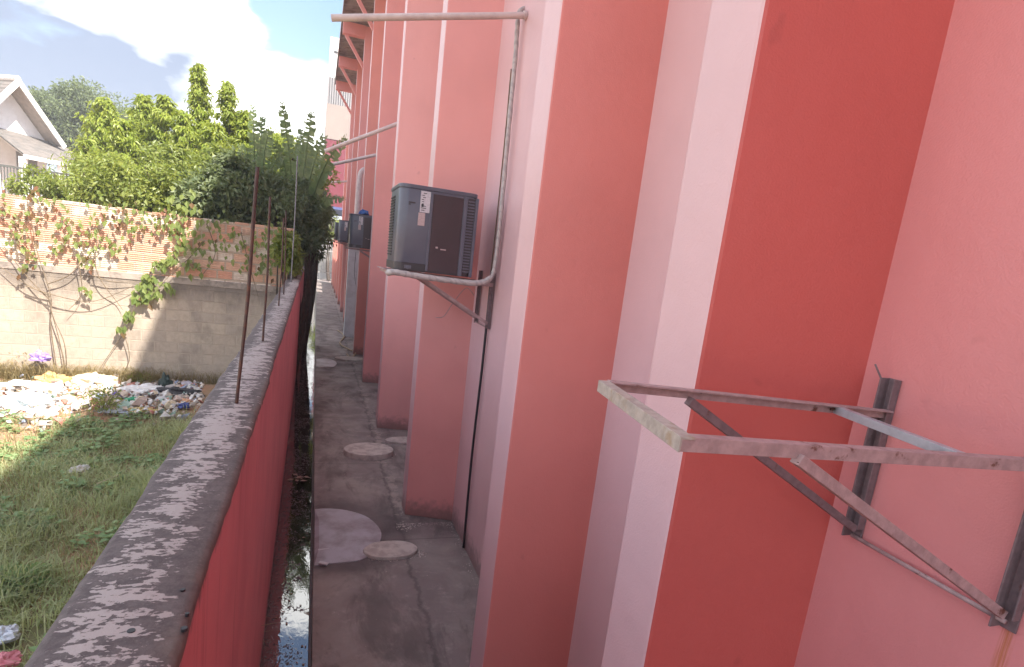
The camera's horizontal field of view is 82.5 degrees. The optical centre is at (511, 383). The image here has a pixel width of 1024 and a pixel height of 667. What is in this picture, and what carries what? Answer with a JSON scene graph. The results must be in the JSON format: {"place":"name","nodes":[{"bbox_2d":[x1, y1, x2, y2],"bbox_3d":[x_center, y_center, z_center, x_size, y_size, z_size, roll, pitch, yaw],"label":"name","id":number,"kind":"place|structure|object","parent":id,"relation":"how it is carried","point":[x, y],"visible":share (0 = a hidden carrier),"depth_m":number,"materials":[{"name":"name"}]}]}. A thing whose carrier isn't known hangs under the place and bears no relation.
{"place":"outdoors","nodes":[
{"label":"outdoors","id":0,"kind":"place"},
{"bbox_2d":[0,376,286,666],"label":"vacant lot ground","id":1,"kind":"structure","parent":0,"point":[207,389],"depth_m":5.97,"materials":[{"name":"green plant"}]},
{"bbox_2d":[0,624,20,644],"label":"plastic bag","id":2,"kind":"object","parent":1,"relation":"on","point":[7,634],"visible":1,"depth_m":4.00,"materials":[{"name":"white plastic"}]},
{"bbox_2d":[0,650,22,666],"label":"cloth","id":3,"kind":"object","parent":1,"relation":"on","point":[7,658],"visible":0.99,"depth_m":3.76,"materials":[{"name":"pink fabric"}]},
{"bbox_2d":[0,379,54,390],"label":"plastic bag","id":4,"kind":"object","parent":1,"relation":"on","point":[44,385],"visible":0.69,"depth_m":9.67,"materials":[{"name":"white plastic"}]},
{"bbox_2d":[0,390,56,410],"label":"plastic bag","id":5,"kind":"object","parent":1,"relation":"on","point":[25,397],"visible":0.76,"depth_m":8.73,"materials":[{"name":"white plastic"}]},
{"bbox_2d":[0,560,61,598],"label":"weed bush","id":6,"kind":"object","parent":1,"relation":"on","point":[34,571],"visible":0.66,"depth_m":4.63,"materials":[{"name":"green plant"}]},
{"bbox_2d":[33,371,71,383],"bbox_3d":[-7.971,-0.103,10.159,0.745,0.239,0.414,3,12,-19],"label":"plastic bag","id":7,"kind":"object","parent":1,"relation":"on","point":[49,378],"visible":0.49,"depth_m":10.08,"materials":[{"name":"yellow plastic"}]},
{"bbox_2d":[0,157,128,207],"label":"hedge shrub","id":8,"kind":"object","parent":1,"relation":"on","point":[47,184],"visible":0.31,"depth_m":12.19,"materials":[{"name":"green plant"}]},
{"bbox_2d":[69,464,84,473],"bbox_3d":[-4.982,0.972,6.684,0.168,0.088,0.146,3,12,-19],"label":"plastic bag","id":9,"kind":"object","parent":1,"relation":"on","point":[80,467],"visible":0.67,"depth_m":6.65,"materials":[{"name":"white plastic"}]},
{"bbox_2d":[58,139,101,201],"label":"spire tree","id":10,"kind":"object","parent":1,"relation":"on","point":[87,143],"visible":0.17,"depth_m":13.61,"materials":[{"name":"green plant"}]},
{"bbox_2d":[69,372,117,386],"bbox_3d":[-7.425,-0.075,10.318,0.898,0.269,0.430,3,12,-19],"label":"plastic bag","id":11,"kind":"object","parent":1,"relation":"on","point":[111,380],"visible":0.51,"depth_m":10.24,"materials":[{"name":"white plastic"}]},
{"bbox_2d":[0,408,191,658],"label":"weeds","id":12,"kind":"object","parent":1,"relation":"on","point":[40,451],"visible":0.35,"depth_m":7.23,"materials":[{"name":"green plant"}]},
{"bbox_2d":[72,385,126,414],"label":"weed bush","id":13,"kind":"object","parent":1,"relation":"on","point":[97,401],"visible":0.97,"depth_m":8.87,"materials":[{"name":"green plant"}]},
{"bbox_2d":[0,373,204,431],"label":"litter scraps","id":14,"kind":"object","parent":1,"relation":"on","point":[61,398],"visible":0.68,"depth_m":9.42,"materials":[{"name":"white paper"}]},
{"bbox_2d":[0,358,221,598],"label":"dry grass","id":15,"kind":"structure","parent":1,"relation":"on","point":[27,373],"depth_m":8.23,"materials":[{"name":"plant"}]},
{"bbox_2d":[28,350,51,361],"bbox_3d":[-8.328,-0.506,10.291,0.349,0.198,0.189,-2,14,-35],"label":"plastic bag","id":16,"kind":"object","parent":15,"relation":"on","point":[38,355],"visible":1,"depth_m":10.27,"materials":[{"name":"purple plastic"}]},
{"bbox_2d":[73,117,150,207],"bbox_3d":[-9.178,-3.390,13.735,2.032,5.404,2.282,16,15,38],"label":"spire tree","id":17,"kind":"object","parent":1,"relation":"on","point":[122,132],"visible":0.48,"depth_m":13.26,"materials":[{"name":"green plant"}]},
{"bbox_2d":[98,408,127,413],"bbox_3d":[-6.163,0.409,9.018,0.439,0.042,0.261,3,12,-19],"label":"plastic bag","id":18,"kind":"object","parent":1,"relation":"on","point":[119,410],"visible":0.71,"depth_m":8.98,"materials":[{"name":"white plastic"}]},
{"bbox_2d":[55,145,179,211],"bbox_3d":[-7.584,-2.243,11.261,1.996,4.344,1.539,11,12,20],"label":"hedge shrub","id":19,"kind":"object","parent":1,"relation":"on","point":[93,187],"visible":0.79,"depth_m":10.64,"materials":[{"name":"green plant"}]},
{"bbox_2d":[124,396,135,401],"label":"plastic bag","id":20,"kind":"object","parent":1,"relation":"on","point":[129,399],"visible":0.34,"depth_m":9.53,"materials":[{"name":"green plastic"}]},
{"bbox_2d":[106,93,156,173],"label":"spire tree","id":21,"kind":"object","parent":1,"relation":"on","point":[143,103],"visible":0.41,"depth_m":14.12,"materials":[{"name":"green plant"}]},
{"bbox_2d":[124,371,151,383],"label":"weed bush","id":22,"kind":"object","parent":1,"relation":"on","point":[141,378],"visible":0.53,"depth_m":10.75,"materials":[{"name":"green plant"}]},
{"bbox_2d":[118,383,162,395],"bbox_3d":[-6.465,0.088,10.213,0.767,0.172,0.516,3,12,-19],"label":"plastic bag","id":23,"kind":"object","parent":1,"relation":"on","point":[146,388],"visible":0.54,"depth_m":10.15,"materials":[{"name":"white plastic"}]},
{"bbox_2d":[126,407,156,411],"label":"plastic bag","id":24,"kind":"object","parent":1,"relation":"on","point":[138,408],"visible":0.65,"depth_m":9.20,"materials":[{"name":"beige plastic"}]},
{"bbox_2d":[0,193,293,382],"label":"brick wall","id":25,"kind":"structure","parent":1,"relation":"on","point":[196,323],"depth_m":10.62,"materials":[{"name":"brick"}]},
{"bbox_2d":[0,186,102,370],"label":"climbing vine","id":26,"kind":"object","parent":25,"relation":"attached to","point":[24,267],"visible":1,"depth_m":9.91,"materials":[{"name":"green plant"}]},
{"bbox_2d":[26,187,171,369],"bbox_3d":[-7.298,-1.794,10.361,2.222,3.408,0.174,3,12,-19],"label":"climbing vine","id":27,"kind":"object","parent":25,"relation":"attached to","point":[64,240],"visible":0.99,"depth_m":10.25,"materials":[{"name":"green plant"}]},
{"bbox_2d":[116,186,204,375],"bbox_3d":[-6.469,-1.706,10.643,1.523,3.746,0.190,3,12,-19],"label":"climbing vine","id":28,"kind":"object","parent":25,"relation":"attached to","point":[148,281],"visible":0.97,"depth_m":10.61,"materials":[{"name":"green plant"}]},
{"bbox_2d":[183,210,287,294],"bbox_3d":[-5.124,-2.446,10.936,1.858,1.565,0.148,3,12,-19],"label":"climbing vine","id":29,"kind":"object","parent":25,"relation":"attached to","point":[231,235],"visible":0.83,"depth_m":10.89,"materials":[{"name":"green plant"}]},
{"bbox_2d":[132,94,178,211],"bbox_3d":[-8.597,-3.875,14.425,1.866,6.206,2.640,3,12,-19],"label":"spire tree","id":30,"kind":"object","parent":1,"relation":"on","point":[162,111],"visible":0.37,"depth_m":13.91,"materials":[{"name":"green plant"}]},
{"bbox_2d":[155,396,166,401],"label":"plastic bag","id":31,"kind":"object","parent":1,"relation":"on","point":[161,397],"visible":0.52,"depth_m":9.83,"materials":[{"name":"white plastic"}]},
{"bbox_2d":[158,372,172,386],"bbox_3d":[-6.292,-0.048,10.580,0.222,0.374,0.155,8,12,5],"label":"plastic bag","id":32,"kind":"object","parent":1,"relation":"on","point":[164,380],"visible":0.49,"depth_m":10.54,"materials":[{"name":"green plastic"}]},
{"bbox_2d":[117,156,219,219],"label":"hedge shrub","id":33,"kind":"object","parent":1,"relation":"on","point":[157,205],"visible":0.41,"depth_m":10.93,"materials":[{"name":"green plant"}]},
{"bbox_2d":[153,109,201,212],"bbox_3d":[-8.153,-3.592,14.175,1.910,5.858,1.591,3,12,-19],"label":"spire tree","id":34,"kind":"object","parent":1,"relation":"on","point":[182,126],"visible":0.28,"depth_m":13.65,"materials":[{"name":"green plant"}]},
{"bbox_2d":[156,386,204,396],"bbox_3d":[-5.950,0.130,10.339,0.964,0.159,0.281,3,12,-19],"label":"plastic bag","id":35,"kind":"object","parent":1,"relation":"on","point":[175,390],"visible":0.52,"depth_m":10.29,"materials":[{"name":"black plastic"}]},
{"bbox_2d":[177,402,190,407],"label":"plastic bag","id":36,"kind":"object","parent":1,"relation":"on","point":[184,404],"visible":0.83,"depth_m":9.63,"materials":[{"name":"blue plastic"}]},
{"bbox_2d":[176,398,192,402],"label":"plastic bag","id":37,"kind":"object","parent":1,"relation":"on","point":[187,400],"visible":0.54,"depth_m":9.87,"materials":[{"name":"beige plastic"}]},
{"bbox_2d":[127,138,244,210],"bbox_3d":[-7.140,-3.007,13.402,2.754,5.081,1.872,-6,17,-46],"label":"hedge shrub","id":38,"kind":"object","parent":1,"relation":"on","point":[171,151],"visible":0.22,"depth_m":12.59,"materials":[{"name":"green plant"}]},
{"bbox_2d":[181,380,201,389],"bbox_3d":[-5.883,0.129,10.835,0.799,0.217,0.232,15,14,36],"label":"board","id":39,"kind":"object","parent":1,"relation":"on","point":[186,382],"visible":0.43,"depth_m":10.97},
{"bbox_2d":[182,63,221,149],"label":"spire tree","id":40,"kind":"object","parent":1,"relation":"on","point":[199,100],"visible":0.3,"depth_m":14.04,"materials":[{"name":"green plant"}]},
{"bbox_2d":[171,120,237,214],"bbox_3d":[-7.343,-3.432,14.212,2.037,5.718,2.007,12,13,23],"label":"spire tree","id":41,"kind":"object","parent":1,"relation":"on","point":[210,131],"visible":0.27,"depth_m":13.62,"materials":[{"name":"green plant"}]},
{"bbox_2d":[168,145,279,223],"bbox_3d":[-5.698,-2.292,11.604,2.043,4.730,1.622,3,12,-19],"label":"hedge shrub","id":42,"kind":"object","parent":1,"relation":"on","point":[225,174],"visible":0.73,"depth_m":10.97,"materials":[{"name":"green plant"}]},
{"bbox_2d":[212,80,240,143],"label":"spire tree","id":43,"kind":"object","parent":1,"relation":"on","point":[227,102],"visible":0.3,"depth_m":14.52,"materials":[{"name":"green plant"}]},
{"bbox_2d":[229,108,266,157],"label":"spire tree","id":44,"kind":"object","parent":1,"relation":"on","point":[241,126],"visible":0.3,"depth_m":14.13,"materials":[{"name":"green plant"}]},
{"bbox_2d":[236,102,284,194],"bbox_3d":[-5.385,-2.936,12.330,1.044,5.561,0.971,3,12,-19],"label":"tree","id":45,"kind":"object","parent":1,"relation":"on","point":[261,153],"visible":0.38,"depth_m":11.94,"materials":[{"name":"green plant"}]},
{"bbox_2d":[217,164,311,244],"bbox_3d":[-5.121,-2.134,11.876,1.898,4.444,1.684,3,12,-19],"label":"hedge shrub","id":46,"kind":"object","parent":1,"relation":"on","point":[279,186],"visible":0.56,"depth_m":11.39,"materials":[{"name":"green plant"}]},
{"bbox_2d":[269,228,305,294],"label":"creeper","id":47,"kind":"object","parent":1,"relation":"on","point":[298,260],"visible":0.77,"depth_m":10.71,"materials":[{"name":"green plant"}]},
{"bbox_2d":[273,168,334,213],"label":"hedge shrub","id":48,"kind":"object","parent":1,"relation":"on","point":[324,192],"visible":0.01,"depth_m":12.90,"materials":[{"name":"green plant"}]},
{"bbox_2d":[273,176,336,376],"bbox_3d":[-4.763,-2.291,12.935,1.549,4.414,2.063,-2,14,-37],"label":"hedge shrub","id":49,"kind":"object","parent":1,"relation":"on","point":[318,234],"visible":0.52,"depth_m":12.40,"materials":[{"name":"green plant"}]},
{"bbox_2d":[272,100,347,373],"bbox_3d":[-4.214,-2.877,12.333,1.739,5.714,0.954,8,12,7],"label":"broadleaf tree","id":50,"kind":"object","parent":1,"relation":"on","point":[317,184],"visible":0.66,"depth_m":12.16,"materials":[{"name":"green plant"}]},
{"bbox_2d":[0,0,342,219],"label":"sky","id":51,"kind":"structure","parent":0,"point":[271,51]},
{"bbox_2d":[318,271,331,278],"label":"road","id":52,"kind":"structure","parent":0,"point":[323,276],"depth_m":53.52,"materials":[{"name":"grey asphalt"}]},
{"bbox_2d":[318,223,333,272],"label":"street wall","id":53,"kind":"structure","parent":52,"relation":"on","point":[320,264],"depth_m":59.79,"materials":[{"name":"white paint"}]},
{"bbox_2d":[324,37,351,215],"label":"tall building","id":54,"kind":"structure","parent":52,"relation":"on","point":[337,121],"depth_m":43.79,"materials":[{"name":"white paint"}]},
{"bbox_2d":[311,278,478,666],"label":"alley floor","id":55,"kind":"structure","parent":0,"point":[417,612],"depth_m":5.70,"materials":[{"name":"concrete"}]},
{"bbox_2d":[317,239,332,281],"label":"metal gate","id":56,"kind":"structure","parent":55,"relation":"on","point":[325,266],"depth_m":43.63,"materials":[{"name":"white metal"}]},
{"bbox_2d":[316,358,336,366],"bbox_3d":[-4.731,-0.533,14.881,0.504,0.013,1.148,3,12,-19],"label":"cement patch","id":57,"kind":"object","parent":55,"relation":"on","point":[323,362],"visible":1,"depth_m":14.83,"materials":[{"name":"grey concrete"}]},
{"bbox_2d":[326,213,341,279],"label":"broadleaf tree","id":58,"kind":"object","parent":55,"relation":"on","point":[327,256],"visible":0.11,"depth_m":46.18,"materials":[{"name":"green plant"}]},
{"bbox_2d":[337,330,355,356],"bbox_3d":[-5.220,-1.289,18.152,0.332,0.044,5.231,2,12,-22],"label":"hose","id":59,"kind":"object","parent":55,"relation":"on","point":[344,346],"visible":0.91,"depth_m":17.48,"materials":[{"name":"grey rubber"}]},
{"bbox_2d":[314,508,380,566],"bbox_3d":[-1.742,1.587,6.217,0.685,0.036,1.273,3,12,-19],"label":"cement patch","id":60,"kind":"object","parent":55,"relation":"on","point":[345,536],"visible":0.98,"depth_m":6.13,"materials":[{"name":"grey concrete"}]},
{"bbox_2d":[318,561,328,564],"bbox_3d":[-1.794,1.706,5.554,0.090,0.010,0.040,9,12,9],"label":"paper scrap","id":61,"kind":"object","parent":60,"relation":"on","point":[323,563],"visible":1,"depth_m":5.54,"materials":[{"name":"white paper"}]},
{"bbox_2d":[335,356,362,361],"bbox_3d":[-4.341,-0.664,15.650,0.800,0.054,0.558,3,12,-19],"label":"manhole lid","id":62,"kind":"object","parent":55,"relation":"on","point":[349,359],"visible":0.86,"depth_m":15.53,"materials":[{"name":"concrete"}]},
{"bbox_2d":[343,247,358,336],"bbox_3d":[-5.324,-3.049,19.360,0.375,2.980,0.380,3,12,-19],"label":"white duct","id":63,"kind":"object","parent":55,"relation":"on","point":[351,289],"visible":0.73,"depth_m":19.20,"materials":[{"name":"grey plastic"}]},
{"bbox_2d":[343,443,392,460],"bbox_3d":[-2.136,1.006,8.690,0.720,0.089,0.579,3,12,-19],"label":"manhole lid","id":64,"kind":"object","parent":55,"relation":"on","point":[368,451],"visible":1,"depth_m":8.57,"materials":[{"name":"concrete"}]},
{"bbox_2d":[363,541,417,559],"bbox_3d":[-1.240,1.699,5.957,0.551,0.039,0.346,3,12,-19],"label":"manhole lid","id":65,"kind":"object","parent":55,"relation":"on","point":[389,550],"visible":1,"depth_m":5.92,"materials":[{"name":"concrete"}]},
{"bbox_2d":[385,437,406,444],"bbox_3d":[-1.719,0.924,9.446,0.658,0.044,0.320,3,12,-19],"label":"manhole lid","id":66,"kind":"object","parent":55,"relation":"on","point":[398,440],"visible":0.48,"depth_m":9.33,"materials":[{"name":"concrete"}]},
{"bbox_2d":[319,360,477,619],"bbox_3d":[-2.507,0.759,9.853,1.490,0.015,13.132,3,12,-19],"label":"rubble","id":67,"kind":"object","parent":55,"relation":"on","point":[415,526],"visible":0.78,"depth_m":6.52,"materials":[{"name":"stone"}]},
{"bbox_2d":[331,0,1023,666],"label":"painted building","id":68,"kind":"structure","parent":0,"point":[813,200],"depth_m":1.92,"materials":[{"name":"pink paint"}]},
{"bbox_2d":[319,153,375,168],"bbox_3d":[-3.801,-5.455,14.172,1.707,0.723,0.097,3,12,-19],"label":"drain pipe","id":69,"kind":"object","parent":68,"relation":"attached to","point":[354,159],"visible":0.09,"depth_m":14.14,"materials":[{"name":"white plastic"}]},
{"bbox_2d":[345,247,369,257],"bbox_3d":[-3.421,-2.968,13.749,1.055,0.540,0.560,3,12,-19],"label":"wall bracket","id":70,"kind":"object","parent":68,"relation":"attached to","point":[362,250],"depth_m":13.46,"materials":[{"name":"metal"}]},
{"bbox_2d":[348,213,371,248],"bbox_3d":[-3.437,-3.545,13.628,0.721,0.757,0.727,3,12,-19],"label":"air conditioner","id":71,"kind":"object","parent":70,"relation":"on","point":[359,233],"visible":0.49,"depth_m":13.27,"materials":[{"name":"plastic"}]},
{"bbox_2d":[358,209,368,214],"bbox_3d":[-3.380,-3.933,13.323,0.259,0.126,0.253,3,12,-19],"label":"blue rag","id":72,"kind":"object","parent":71,"relation":"on","point":[363,212],"visible":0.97,"depth_m":13.27,"materials":[{"name":"fabric"}]},
{"bbox_2d":[355,167,363,213],"bbox_3d":[-4.755,-5.668,18.705,0.570,2.472,0.201,1,13,-26],"label":"duct pipe","id":73,"kind":"object","parent":68,"relation":"attached to","point":[359,190],"visible":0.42,"depth_m":18.46,"materials":[{"name":"white plastic"}]},
{"bbox_2d":[324,122,396,152],"bbox_3d":[-2.665,-4.689,10.950,1.607,0.940,0.097,3,12,-19],"label":"drain pipe","id":74,"kind":"object","parent":68,"relation":"attached to","point":[358,138],"visible":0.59,"depth_m":10.89,"materials":[{"name":"white plastic"}]},
{"bbox_2d":[331,10,527,21],"bbox_3d":[-0.650,-3.049,4.838,1.616,0.445,0.073,3,12,-19],"label":"drain pipe","id":75,"kind":"object","parent":68,"relation":"attached to","point":[523,15],"visible":1,"depth_m":4.81,"materials":[{"name":"white plastic"}]},
{"bbox_2d":[377,266,495,328],"bbox_3d":[-0.763,-0.875,5.678,1.055,0.540,0.560,3,12,-19],"label":"wall bracket","id":76,"kind":"object","parent":68,"relation":"attached to","point":[456,303],"depth_m":5.66,"materials":[{"name":"grey metal"}]},
{"bbox_2d":[386,183,478,277],"bbox_3d":[-0.780,-1.452,5.557,0.721,0.757,0.727,3,12,-19],"label":"air conditioner","id":77,"kind":"object","parent":76,"relation":"on","point":[432,230],"visible":1,"depth_m":5.24,"materials":[{"name":"grey painted metal"},{"name":"dark plastic"}]},
{"bbox_2d":[436,288,473,317],"bbox_3d":[-0.588,-0.848,6.143,0.389,0.350,0.095,8,12,8],"label":"loose wire","id":78,"kind":"object","parent":76,"relation":"attached to","point":[452,304],"visible":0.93,"depth_m":6.16,"materials":[{"name":"metal"}]},
{"bbox_2d":[385,6,524,285],"bbox_3d":[-0.483,-2.138,5.150,1.087,2.480,0.226,3,12,-19],"label":"insulated pipe","id":79,"kind":"object","parent":68,"relation":"attached to","point":[428,277],"visible":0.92,"depth_m":5.25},
{"bbox_2d":[462,272,490,547],"bbox_3d":[-0.357,0.330,5.902,0.029,2.880,0.046,-3,15,-41],"label":"power cable","id":80,"kind":"object","parent":68,"relation":"attached to","point":[474,430],"visible":0.95,"depth_m":5.93,"materials":[{"name":"black rubber"}]},
{"bbox_2d":[490,69,511,271],"bbox_3d":[-0.104,-1.995,5.532,0.016,1.851,0.082,4,12,-14],"label":"thin wire","id":81,"kind":"object","parent":68,"relation":"attached to","point":[501,171],"visible":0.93,"depth_m":5.52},
{"bbox_2d":[597,364,1023,633],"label":"wall bracket","id":82,"kind":"object","parent":68,"relation":"attached to","point":[1005,609],"depth_m":1.36,"materials":[{"name":"white metal"}]},
{"label":"ground","id":83,"kind":"structure","parent":0,"visible":0},
{"bbox_2d":[24,266,303,666],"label":"boundary wall","id":84,"kind":"structure","parent":83,"relation":"on","point":[179,574],"depth_m":1.70,"materials":[{"name":"paint"}]},
{"bbox_2d":[232,167,258,403],"bbox_3d":[-1.148,-0.379,2.511,0.084,1.071,0.028,3,12,-19],"label":"steel rod","id":85,"kind":"object","parent":84,"relation":"on","point":[248,283],"visible":0.89,"depth_m":2.50,"materials":[{"name":"brown metal"}]},
{"bbox_2d":[262,197,270,341],"bbox_3d":[-1.733,-0.770,4.108,0.029,1.060,0.048,16,15,39],"label":"steel rod","id":86,"kind":"object","parent":84,"relation":"on","point":[267,267],"visible":0.9,"depth_m":4.11,"materials":[{"name":"brown metal"}]},
{"bbox_2d":[278,218,283,305],"bbox_3d":[-2.523,-1.298,6.372,0.031,1.000,0.057,12,13,25],"label":"steel rod","id":87,"kind":"object","parent":84,"relation":"on","point":[281,262],"visible":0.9,"depth_m":6.37,"materials":[{"name":"brown metal"}]},
{"bbox_2d":[283,211,286,294],"bbox_3d":[-3.000,-1.701,7.713,0.034,1.140,0.043,3,12,-19],"label":"steel rod","id":88,"kind":"object","parent":84,"relation":"on","point":[285,254],"visible":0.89,"depth_m":7.72,"materials":[{"name":"brown metal"}]},
{"bbox_2d":[291,156,297,281],"bbox_3d":[-3.732,-2.772,9.981,0.050,2.150,0.035,3,12,-19],"label":"steel rod","id":89,"kind":"object","parent":84,"relation":"on","point":[294,217],"visible":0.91,"depth_m":9.96,"materials":[{"name":"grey metal"}]},
{"bbox_2d":[308,286,316,666],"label":"gutter channel","id":90,"kind":"object","parent":83,"relation":"on","point":[310,607],"visible":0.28,"depth_m":5.97,"materials":[{"name":"concrete"}]},
{"bbox_2d":[260,294,315,666],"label":"gutter water","id":91,"kind":"structure","parent":90,"relation":"on","point":[280,635],"depth_m":6.08,"materials":[{"name":"black liquid"}]},
{"bbox_2d":[275,407,309,664],"bbox_3d":[-4.800,-0.182,13.597,0.359,0.018,23.672,3,12,-19],"label":"floating debris","id":92,"kind":"object","parent":91,"relation":"on","point":[297,477],"visible":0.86,"depth_m":7.66,"materials":[{"name":"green plant"}]},
{"bbox_2d":[306,256,310,303],"bbox_3d":[-5.984,-3.133,17.080,0.374,4.309,0.302,-1,14,-34],"label":"bare trunk","id":93,"kind":"object","parent":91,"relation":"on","point":[308,281],"visible":0.06,"depth_m":17.09,"materials":[{"name":"brown plant"}]},
{"bbox_2d":[303,180,337,351],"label":"hedge shrub","id":94,"kind":"object","parent":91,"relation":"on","point":[315,275],"visible":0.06,"depth_m":16.10,"materials":[{"name":"green plant"}]},
{"bbox_2d":[293,149,340,195],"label":"broadleaf tree","id":95,"kind":"object","parent":90,"relation":"on","point":[328,183],"visible":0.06,"depth_m":22.35,"materials":[{"name":"green plant"}]},
{"label":"yard ground","id":96,"kind":"structure","parent":0,"visible":0},
{"bbox_2d":[0,75,74,196],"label":"white house","id":97,"kind":"structure","parent":96,"relation":"on","point":[29,134],"depth_m":28.55,"materials":[{"name":"paint"}]},
{"bbox_2d":[16,151,37,181],"bbox_3d":[-24.514,-10.602,29.520,0.060,2.000,1.000,9,12,12],"label":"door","id":98,"kind":"structure","parent":97,"relation":"in","point":[33,162],"depth_m":29.18,"materials":[{"name":"white wood"}]},
{"bbox_2d":[0,164,88,202],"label":"yard railing","id":99,"kind":"object","parent":96,"relation":"on","point":[13,167],"visible":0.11,"depth_m":14.97,"materials":[{"name":"white metal"}]},
{"bbox_2d":[47,97,122,178],"bbox_3d":[-10.245,-4.131,15.002,1.989,6.093,2.445,16,15,39],"label":"spire tree","id":100,"kind":"object","parent":96,"relation":"on","point":[100,118],"visible":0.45,"depth_m":14.30,"materials":[{"name":"green plant"}]},
{"bbox_2d":[28,75,148,165],"bbox_3d":[-26.443,-13.130,36.796,7.254,11.210,7.630,3,12,-19],"label":"broadleaf tree","id":101,"kind":"object","parent":96,"relation":"on","point":[59,106],"visible":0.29,"depth_m":33.81,"materials":[{"name":"green plant"}]},
{"bbox_2d":[251,124,316,176],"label":"broadleaf tree","id":102,"kind":"object","parent":96,"relation":"on","point":[277,137],"visible":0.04,"depth_m":20.47,"materials":[{"name":"green plant"}]},
{"bbox_3d":[-5.707,-4.749,20.613,1.055,0.540,0.560,3,12,-19],"label":"wall bracket","id":103,"kind":"object","parent":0,"visible":0},
{"bbox_2d":[338,220,348,242],"bbox_3d":[-5.724,-5.326,20.492,0.721,0.757,0.727,3,12,-19],"label":"air conditioner","id":104,"kind":"object","parent":103,"relation":"on","point":[343,229],"visible":0.53,"depth_m":20.11,"materials":[{"name":"plastic"}]},
{"bbox_3d":[-7.364,-6.048,25.586,1.055,0.540,0.560,3,12,-19],"label":"wall bracket","id":105,"kind":"object","parent":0,"visible":0},
{"bbox_2d":[334,222,338,239],"bbox_3d":[-7.380,-6.624,25.465,0.721,0.757,0.727,3,12,-19],"label":"air conditioner","id":106,"kind":"object","parent":105,"relation":"on","point":[336,226],"visible":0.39,"depth_m":25.07,"materials":[{"name":"plastic"}]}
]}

